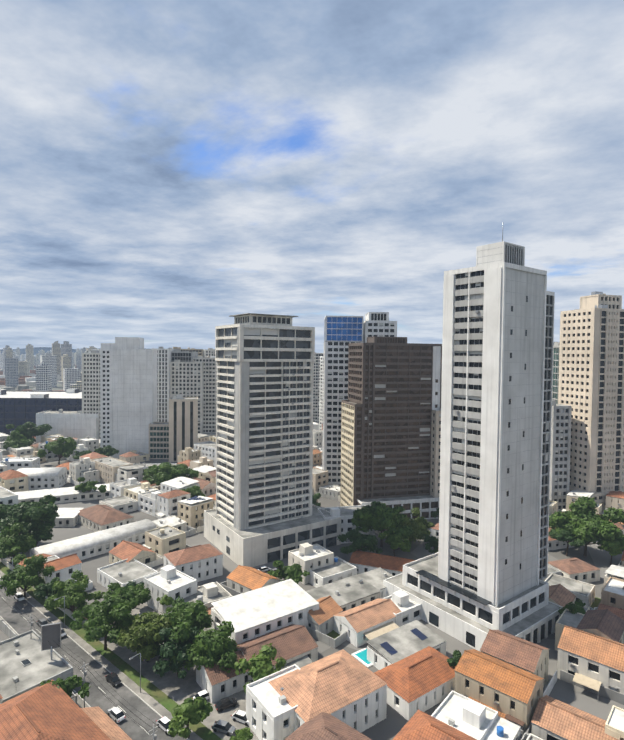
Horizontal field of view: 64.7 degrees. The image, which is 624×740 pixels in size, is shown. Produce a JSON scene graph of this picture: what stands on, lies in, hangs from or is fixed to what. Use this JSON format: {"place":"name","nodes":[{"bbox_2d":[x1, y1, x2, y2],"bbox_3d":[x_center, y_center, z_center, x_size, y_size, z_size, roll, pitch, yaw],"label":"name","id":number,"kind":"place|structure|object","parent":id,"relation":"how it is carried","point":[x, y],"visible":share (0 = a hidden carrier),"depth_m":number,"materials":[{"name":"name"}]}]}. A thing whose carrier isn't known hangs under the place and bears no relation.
{"place":"outdoors","nodes":[
{"label":"outdoors","id":0,"kind":"place"},
{"bbox_2d":[0,578,186,739],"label":"road asphalt","id":1,"kind":"structure","parent":0,"point":[19,625],"depth_m":100.89,"materials":[{"name":"grey asphalt"}]},
{"bbox_2d":[81,706,131,739],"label":"tiled roof","id":2,"kind":"structure","parent":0,"point":[105,723],"depth_m":84.70,"materials":[{"name":"orange tile"}]},
{"bbox_2d":[81,603,258,739],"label":"yard paving","id":3,"kind":"structure","parent":0,"point":[174,687],"depth_m":101.44,"materials":[{"name":"grey concrete"}]},
{"bbox_2d":[89,582,150,625],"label":"tree","id":4,"kind":"object","parent":3,"relation":"on","point":[136,595],"visible":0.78,"depth_m":120.66,"materials":[{"name":"green plant"}]},
{"bbox_2d":[143,565,196,615],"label":"house","id":5,"kind":"structure","parent":3,"relation":"on","point":[170,581],"depth_m":131.71,"materials":[{"name":"white paint"}]},
{"bbox_2d":[153,626,198,678],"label":"tree","id":6,"kind":"object","parent":3,"relation":"on","point":[168,648],"visible":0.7,"depth_m":100.90,"materials":[{"name":"green plant"}]},
{"bbox_2d":[158,596,213,643],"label":"tree","id":7,"kind":"object","parent":3,"relation":"on","point":[197,614],"visible":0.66,"depth_m":113.21,"materials":[{"name":"green plant"}]},
{"bbox_2d":[168,619,238,672],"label":"tree","id":8,"kind":"object","parent":3,"relation":"on","point":[209,648],"visible":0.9,"depth_m":101.19,"materials":[{"name":"green plant"}]},
{"bbox_2d":[196,650,250,702],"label":"house","id":9,"kind":"structure","parent":3,"relation":"on","point":[216,683],"depth_m":98.51,"materials":[{"name":"white paint"}]},
{"bbox_2d":[234,643,286,693],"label":"tree","id":10,"kind":"object","parent":3,"relation":"on","point":[260,666],"visible":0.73,"depth_m":96.61,"materials":[{"name":"green plant"}]},
{"bbox_2d":[211,579,318,643],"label":"building","id":11,"kind":"structure","parent":3,"relation":"on","point":[252,614],"depth_m":118.53,"materials":[{"name":"white paint"}]},
{"bbox_2d":[246,664,299,739],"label":"house","id":12,"kind":"structure","parent":3,"relation":"on","point":[270,713],"depth_m":86.99,"materials":[{"name":"paint"}]},
{"bbox_2d":[237,624,317,680],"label":"house","id":13,"kind":"structure","parent":0,"point":[293,644],"depth_m":107.80,"materials":[{"name":"orange tile"}]},
{"bbox_2d":[0,355,623,739],"bbox_3d":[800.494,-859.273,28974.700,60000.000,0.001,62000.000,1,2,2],"label":"ground","id":14,"kind":"structure","parent":0,"point":[391,725],"depth_m":155.58,"materials":[{"name":"grey concrete"}]},
{"bbox_2d":[0,523,36,565],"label":"tree","id":15,"kind":"object","parent":14,"relation":"on","point":[13,543],"visible":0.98,"depth_m":156.22,"materials":[{"name":"green plant"}]},
{"bbox_2d":[0,554,55,597],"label":"tree","id":16,"kind":"object","parent":14,"relation":"on","point":[26,572],"visible":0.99,"depth_m":135.04,"materials":[{"name":"green plant"}]},
{"bbox_2d":[0,494,59,534],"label":"tree","id":17,"kind":"object","parent":14,"relation":"on","point":[44,508],"visible":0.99,"depth_m":167.94,"materials":[{"name":"green plant"}]},
{"bbox_2d":[0,630,72,702],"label":"flat-roofed building","id":18,"kind":"structure","parent":14,"relation":"on","point":[27,664],"depth_m":101.27,"materials":[{"name":"concrete"}]},
{"bbox_2d":[21,519,55,546],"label":"tree","id":19,"kind":"object","parent":14,"relation":"on","point":[42,531],"visible":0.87,"depth_m":166.48,"materials":[{"name":"green plant"}]},
{"bbox_2d":[0,389,81,436],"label":"dark mall building","id":20,"kind":"structure","parent":14,"relation":"on","point":[17,408],"depth_m":379.41,"materials":[{"name":"black paint"}]},
{"bbox_2d":[16,467,66,489],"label":"building","id":21,"kind":"structure","parent":14,"relation":"on","point":[46,478],"depth_m":243.79,"materials":[{"name":"paint"}]},
{"bbox_2d":[0,341,96,390],"bbox_3d":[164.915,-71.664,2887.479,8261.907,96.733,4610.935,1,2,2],"label":"skyline","id":22,"kind":"structure","parent":14,"relation":"on","point":[53,363],"depth_m":938.16},
{"bbox_2d":[41,622,60,659],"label":"billboard","id":23,"kind":"object","parent":14,"relation":"on","point":[51,633],"visible":0.86,"depth_m":103.17,"materials":[{"name":"metal"}]},
{"bbox_2d":[0,679,110,739],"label":"terracotta house","id":24,"kind":"structure","parent":14,"relation":"on","point":[47,711],"depth_m":78.97,"materials":[{"name":"orange tile"}]},
{"bbox_2d":[36,437,76,463],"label":"tree","id":25,"kind":"object","parent":14,"relation":"on","point":[66,448],"visible":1,"depth_m":295.23,"materials":[{"name":"green plant"}]},
{"bbox_2d":[14,483,110,503],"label":"long low building","id":26,"kind":"structure","parent":14,"relation":"on","point":[66,494],"depth_m":224.47,"materials":[{"name":"white paint"}]},
{"bbox_2d":[40,675,90,698],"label":"tree","id":27,"kind":"object","parent":14,"relation":"on","point":[69,685],"visible":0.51,"depth_m":91.63,"materials":[{"name":"green plant"}]},
{"bbox_2d":[36,409,98,443],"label":"white hall","id":28,"kind":"structure","parent":14,"relation":"on","point":[78,424],"depth_m":356.39,"materials":[{"name":"paint"}]},
{"bbox_2d":[44,570,104,611],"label":"tree","id":29,"kind":"object","parent":14,"relation":"on","point":[72,593],"visible":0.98,"depth_m":125.22,"materials":[{"name":"green plant"}]},
{"bbox_2d":[67,476,99,484],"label":"wall","id":30,"kind":"structure","parent":14,"relation":"on","point":[69,479],"depth_m":255.34,"materials":[{"name":"white paint"}]},
{"bbox_2d":[69,457,98,482],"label":"house","id":31,"kind":"structure","parent":30,"relation":"on","point":[85,468],"depth_m":256.12,"materials":[{"name":"white paint"}]},
{"bbox_2d":[80,580,92,591],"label":"plot","id":32,"kind":"object","parent":14,"relation":"on","point":[90,585],"visible":0.19,"depth_m":141.38,"materials":[{"name":"white paint"}]},
{"bbox_2d":[38,553,81,583],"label":"house","id":33,"kind":"structure","parent":32,"relation":"on","point":[66,566],"depth_m":141.60,"materials":[{"name":"orange tile"}]},
{"bbox_2d":[82,350,99,438],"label":"high-rise building","id":34,"kind":"structure","parent":14,"relation":"on","point":[91,383],"depth_m":360.65,"materials":[{"name":"white paint"}]},
{"bbox_2d":[30,519,156,559],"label":"building","id":35,"kind":"structure","parent":14,"relation":"on","point":[86,546],"depth_m":166.61,"materials":[{"name":"paint"}]},
{"bbox_2d":[0,570,202,739],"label":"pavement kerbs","id":36,"kind":"structure","parent":14,"relation":"on","point":[154,705],"depth_m":106.61,"materials":[{"name":"concrete"}]},
{"bbox_2d":[69,598,135,649],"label":"tree","id":37,"kind":"object","parent":14,"relation":"on","point":[104,615],"visible":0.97,"depth_m":109.66,"materials":[{"name":"green plant"}]},
{"bbox_2d":[78,504,133,531],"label":"terracotta house","id":38,"kind":"structure","parent":14,"relation":"on","point":[96,518],"depth_m":191.25,"materials":[{"name":"orange tile"}]},
{"bbox_2d":[0,562,221,739],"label":"verge grass","id":39,"kind":"structure","parent":14,"relation":"on","point":[199,729],"depth_m":105.46,"materials":[{"name":"green plant"}]},
{"bbox_2d":[90,456,132,483],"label":"block","id":40,"kind":"structure","parent":14,"relation":"on","point":[107,467],"depth_m":257.54,"materials":[{"name":"beige paint"}]},
{"bbox_2d":[97,559,157,590],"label":"flat-roofed building","id":41,"kind":"structure","parent":14,"relation":"on","point":[123,572],"depth_m":144.81,"materials":[{"name":"white paint"}]},
{"bbox_2d":[100,337,156,457],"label":"high-rise building","id":42,"kind":"structure","parent":14,"relation":"on","point":[128,390],"depth_m":316.02,"materials":[{"name":"paint"}]},
{"bbox_2d":[113,555,162,567],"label":"plot","id":43,"kind":"object","parent":14,"relation":"on","point":[158,561],"visible":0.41,"depth_m":157.84,"materials":[{"name":"white paint"}]},
{"bbox_2d":[109,540,155,563],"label":"house","id":44,"kind":"structure","parent":43,"relation":"on","point":[127,550],"depth_m":157.23,"materials":[{"name":"orange tile"}]},
{"bbox_2d":[114,611,171,661],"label":"tree","id":45,"kind":"object","parent":14,"relation":"on","point":[144,638],"visible":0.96,"depth_m":104.48,"materials":[{"name":"green plant"}]},
{"bbox_2d":[149,422,168,458],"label":"office building","id":46,"kind":"structure","parent":14,"relation":"on","point":[158,440],"depth_m":315.34,"materials":[{"name":"beige paint"}]},
{"bbox_2d":[0,358,322,429],"bbox_3d":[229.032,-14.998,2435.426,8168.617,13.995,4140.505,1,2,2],"label":"distant city buildings","id":47,"kind":"structure","parent":14,"relation":"on","point":[29,380],"depth_m":1019.98,"materials":[{"name":"white paint"}]},
{"bbox_2d":[151,347,173,421],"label":"striped tower","id":48,"kind":"structure","parent":14,"relation":"on","point":[163,373],"depth_m":368.98,"materials":[{"name":"white concrete"}]},
{"bbox_2d":[142,544,190,562],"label":"wall","id":49,"kind":"structure","parent":14,"relation":"on","point":[150,548],"depth_m":166.32,"materials":[{"name":"white paint"}]},
{"bbox_2d":[145,525,185,555],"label":"house","id":50,"kind":"structure","parent":49,"relation":"on","point":[161,541],"depth_m":166.14,"materials":[{"name":"beige paint"}]},
{"bbox_2d":[146,462,198,485],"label":"tree","id":51,"kind":"object","parent":14,"relation":"on","point":[164,471],"visible":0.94,"depth_m":232.92,"materials":[{"name":"green plant"}]},
{"bbox_2d":[169,395,197,461],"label":"beige building slits","id":52,"kind":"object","parent":14,"relation":"on","point":[183,423],"visible":0.94,"depth_m":308.97,"materials":[{"name":"paint"}]},
{"bbox_2d":[170,360,203,433],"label":"tower","id":53,"kind":"structure","parent":14,"relation":"on","point":[186,379],"depth_m":372.19,"materials":[{"name":"white paint"}]},
{"bbox_2d":[168,697,212,738],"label":"tree","id":54,"kind":"object","parent":14,"relation":"on","point":[196,710],"visible":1,"depth_m":85.84,"materials":[{"name":"green plant"}]},
{"bbox_2d":[163,544,222,581],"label":"terracotta house","id":55,"kind":"structure","parent":14,"relation":"on","point":[201,562],"depth_m":148.43,"materials":[{"name":"white paint"}]},
{"bbox_2d":[196,525,203,532],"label":"wall","id":56,"kind":"structure","parent":14,"relation":"on","point":[199,529],"depth_m":187.65,"materials":[{"name":"white paint"}]},
{"bbox_2d":[178,496,212,528],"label":"house","id":57,"kind":"structure","parent":56,"relation":"on","point":[191,511],"depth_m":191.74,"materials":[{"name":"beige paint"}]},
{"bbox_2d":[193,356,215,432],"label":"beige tower","id":58,"kind":"structure","parent":14,"relation":"on","point":[209,412],"depth_m":380.18,"materials":[{"name":"white paint"}]},
{"bbox_2d":[183,581,231,617],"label":"house","id":59,"kind":"structure","parent":14,"relation":"on","point":[208,594],"depth_m":130.92,"materials":[{"name":"white paint"}]},
{"bbox_2d":[220,581,241,595],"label":"wall","id":60,"kind":"structure","parent":14,"relation":"on","point":[232,592],"depth_m":138.54,"materials":[{"name":"white paint"}]},
{"bbox_2d":[226,565,280,592],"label":"house","id":61,"kind":"structure","parent":60,"relation":"on","point":[242,579],"depth_m":139.69,"materials":[{"name":"orange tile"}]},
{"bbox_2d":[204,313,340,566],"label":"grey building","id":62,"kind":"structure","parent":14,"relation":"on","point":[265,511],"depth_m":170.39,"materials":[{"name":"white paint"}]},
{"bbox_2d":[267,560,309,583],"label":"tree","id":63,"kind":"object","parent":14,"relation":"on","point":[294,572],"visible":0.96,"depth_m":138.30,"materials":[{"name":"green plant"}]},
{"bbox_2d":[288,543,333,584],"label":"house","id":64,"kind":"structure","parent":14,"relation":"on","point":[307,556],"depth_m":150.98,"materials":[{"name":"white paint"}]},
{"bbox_2d":[306,626,346,648],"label":"courtyard wall","id":65,"kind":"structure","parent":14,"relation":"on","point":[333,639],"depth_m":116.87,"materials":[{"name":"paint"}]},
{"bbox_2d":[308,595,342,634],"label":"house","id":66,"kind":"structure","parent":65,"relation":"on","point":[321,619],"depth_m":121.18,"materials":[{"name":"tile"}]},
{"bbox_2d":[268,649,386,732],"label":"house","id":67,"kind":"structure","parent":14,"relation":"on","point":[344,686],"depth_m":89.92,"materials":[{"name":"orange tile"}]},
{"bbox_2d":[309,556,356,587],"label":"low-rise building","id":68,"kind":"structure","parent":14,"relation":"on","point":[339,569],"depth_m":146.30,"materials":[{"name":"white paint"}]},
{"bbox_2d":[322,341,362,485],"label":"tower","id":69,"kind":"structure","parent":14,"relation":"on","point":[335,374],"depth_m":246.74,"materials":[{"name":"white paint"}]},
{"bbox_2d":[324,316,363,341],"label":"glass facade","id":70,"kind":"object","parent":69,"relation":"on","point":[343,328],"visible":0.94,"depth_m":245.82,"materials":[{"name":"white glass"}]},
{"bbox_2d":[306,574,379,610],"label":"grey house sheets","id":71,"kind":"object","parent":14,"relation":"on","point":[347,593],"visible":0.48,"depth_m":133.43,"materials":[{"name":"white paint"}]},
{"bbox_2d":[317,505,374,543],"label":"white building","id":72,"kind":"structure","parent":14,"relation":"on","point":[345,513],"depth_m":179.00,"materials":[{"name":"paint"}]},
{"bbox_2d":[340,400,363,506],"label":"high-rise building","id":73,"kind":"structure","parent":14,"relation":"on","point":[352,445],"depth_m":205.30,"materials":[{"name":"beige concrete"}]},
{"bbox_2d":[337,527,382,554],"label":"tree","id":74,"kind":"object","parent":14,"relation":"on","point":[360,541],"visible":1,"depth_m":159.14,"materials":[{"name":"green plant"}]},
{"bbox_2d":[333,598,402,646],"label":"orange house","id":75,"kind":"structure","parent":14,"relation":"on","point":[362,624],"depth_m":119.48,"materials":[{"name":"orange tile"}]},
{"bbox_2d":[358,567,392,598],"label":"low-rise building","id":76,"kind":"structure","parent":14,"relation":"on","point":[375,578],"depth_m":141.71,"materials":[{"name":"white paint"}]},
{"bbox_2d":[363,312,396,342],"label":"white tower","id":77,"kind":"structure","parent":14,"relation":"on","point":[378,324],"depth_m":252.32,"materials":[{"name":"paint"}]},
{"bbox_2d":[349,550,414,575],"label":"house","id":78,"kind":"structure","parent":14,"relation":"on","point":[362,561],"depth_m":151.99,"materials":[{"name":"brown tile"}]},
{"bbox_2d":[351,501,413,546],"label":"tree","id":79,"kind":"object","parent":14,"relation":"on","point":[379,516],"visible":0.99,"depth_m":170.85,"materials":[{"name":"green plant"}]},
{"bbox_2d":[348,336,441,519],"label":"brown building","id":80,"kind":"structure","parent":14,"relation":"on","point":[394,385],"depth_m":207.16,"materials":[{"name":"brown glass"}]},
{"bbox_2d":[382,590,421,626],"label":"house","id":81,"kind":"structure","parent":14,"relation":"on","point":[411,610],"depth_m":126.81,"materials":[{"name":"white paint"}]},
{"bbox_2d":[367,620,445,669],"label":"grey house panels","id":82,"kind":"object","parent":14,"relation":"on","point":[397,644],"visible":0.71,"depth_m":110.09,"materials":[{"name":"white paint"}]},
{"bbox_2d":[374,646,455,720],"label":"orange house","id":83,"kind":"structure","parent":14,"relation":"on","point":[422,680],"depth_m":97.37,"materials":[{"name":"orange tile"}]},
{"bbox_2d":[401,507,434,542],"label":"tree","id":84,"kind":"object","parent":14,"relation":"on","point":[419,526],"visible":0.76,"depth_m":174.69,"materials":[{"name":"green plant"}]},
{"bbox_2d":[430,408,440,497],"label":"high-rise building","id":85,"kind":"structure","parent":14,"relation":"on","point":[435,454],"depth_m":207.94,"materials":[{"name":"paint"}]},
{"bbox_2d":[383,228,561,650],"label":"white tower","id":86,"kind":"structure","parent":14,"relation":"on","point":[477,576],"depth_m":120.15,"materials":[{"name":"paint"}]},
{"bbox_2d":[505,714,524,736],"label":"wall","id":87,"kind":"structure","parent":14,"relation":"on","point":[514,720],"depth_m":88.17,"materials":[{"name":"grey concrete"}]},
{"bbox_2d":[454,649,543,734],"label":"house","id":88,"kind":"structure","parent":87,"relation":"on","point":[502,688],"depth_m":92.91,"materials":[{"name":"orange tile"}]},
{"bbox_2d":[525,723,531,733],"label":"wall","id":89,"kind":"structure","parent":14,"relation":"on","point":[529,730],"depth_m":88.12,"materials":[{"name":"white paint"}]},
{"bbox_2d":[531,695,623,739],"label":"house","id":90,"kind":"structure","parent":89,"relation":"on","point":[554,719],"depth_m":86.11,"materials":[{"name":"orange tile"}]},
{"bbox_2d":[543,670,556,696],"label":"wall","id":91,"kind":"structure","parent":14,"relation":"on","point":[549,685],"depth_m":101.27,"materials":[{"name":"paint"}]},
{"bbox_2d":[480,629,548,686],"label":"house","id":92,"kind":"structure","parent":91,"relation":"on","point":[526,655],"depth_m":101.62,"materials":[{"name":"orange tile"}]},
{"bbox_2d":[549,400,571,511],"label":"high-rise building","id":93,"kind":"structure","parent":14,"relation":"on","point":[560,452],"depth_m":216.10,"materials":[{"name":"concrete"}]},
{"bbox_2d":[548,557,600,582],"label":"house","id":94,"kind":"structure","parent":14,"relation":"on","point":[575,568],"depth_m":149.91,"materials":[{"name":"orange tile"}]},
{"bbox_2d":[549,496,623,556],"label":"tree","id":95,"kind":"object","parent":14,"relation":"on","point":[581,520],"visible":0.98,"depth_m":164.98,"materials":[{"name":"green plant"}]},
{"bbox_2d":[555,609,623,650],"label":"house","id":96,"kind":"structure","parent":14,"relation":"on","point":[606,623],"depth_m":113.77,"materials":[{"name":"beige paint"}]},
{"bbox_2d":[558,291,623,512],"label":"beige tower","id":97,"kind":"structure","parent":14,"relation":"on","point":[591,373],"depth_m":214.43,"materials":[{"name":"paint"}]},
{"bbox_2d":[560,670,623,704],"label":"wall","id":98,"kind":"structure","parent":14,"relation":"on","point":[613,695],"depth_m":99.15,"materials":[{"name":"white paint"}]},
{"bbox_2d":[557,625,623,693],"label":"house","id":99,"kind":"structure","parent":98,"relation":"on","point":[591,660],"depth_m":101.55,"materials":[{"name":"white paint"}]},
{"bbox_2d":[590,597,600,608],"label":"plot","id":100,"kind":"object","parent":14,"relation":"on","point":[596,602],"depth_m":137.07,"materials":[{"name":"green plant"}]},
{"bbox_2d":[545,573,594,606],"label":"house","id":101,"kind":"structure","parent":100,"relation":"on","point":[584,592],"depth_m":138.39,"materials":[{"name":"white paint"}]},
{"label":"plot","id":102,"kind":"object","parent":14,"relation":"on","visible":0},
{"bbox_2d":[285,712,371,739],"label":"house","id":103,"kind":"structure","parent":102,"relation":"on","point":[323,726],"depth_m":79.36,"materials":[{"name":"orange tile"}]},
{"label":"plot","id":104,"kind":"object","parent":14,"relation":"on","visible":0},
{"bbox_2d":[392,709,476,739],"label":"house","id":105,"kind":"structure","parent":104,"relation":"on","point":[419,725],"depth_m":79.21,"materials":[{"name":"orange tile"}]},
{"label":"plot","id":106,"kind":"object","parent":14,"relation":"on","visible":0},
{"bbox_2d":[0,469,27,491],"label":"house","id":107,"kind":"structure","parent":106,"relation":"on","point":[13,480],"depth_m":228.81,"materials":[{"name":"beige paint"}]},
{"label":"plot","id":108,"kind":"object","parent":14,"relation":"on","visible":0},
{"bbox_2d":[431,690,520,739],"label":"house","id":109,"kind":"structure","parent":108,"relation":"on","point":[468,716],"depth_m":86.85,"materials":[{"name":"white paint"}]},
{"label":"plot","id":110,"kind":"object","parent":14,"relation":"on","visible":0},
{"bbox_2d":[605,705,623,739],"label":"house","id":111,"kind":"structure","parent":110,"relation":"on","point":[614,725],"depth_m":83.33,"materials":[{"name":"beige paint"}]},
{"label":"plot","id":112,"kind":"object","parent":14,"relation":"on","visible":0},
{"bbox_2d":[156,489,190,518],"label":"house","id":113,"kind":"structure","parent":112,"relation":"on","point":[167,504],"depth_m":200.88,"materials":[{"name":"white paint"}]},
{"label":"plot","id":114,"kind":"object","parent":14,"relation":"on","visible":0},
{"bbox_2d":[601,576,623,608],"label":"house","id":115,"kind":"structure","parent":114,"relation":"on","point":[612,592],"depth_m":129.36,"materials":[{"name":"beige paint"}]},
{"bbox_2d":[0,0,623,352],"label":"sky","id":116,"kind":"structure","parent":0,"point":[170,170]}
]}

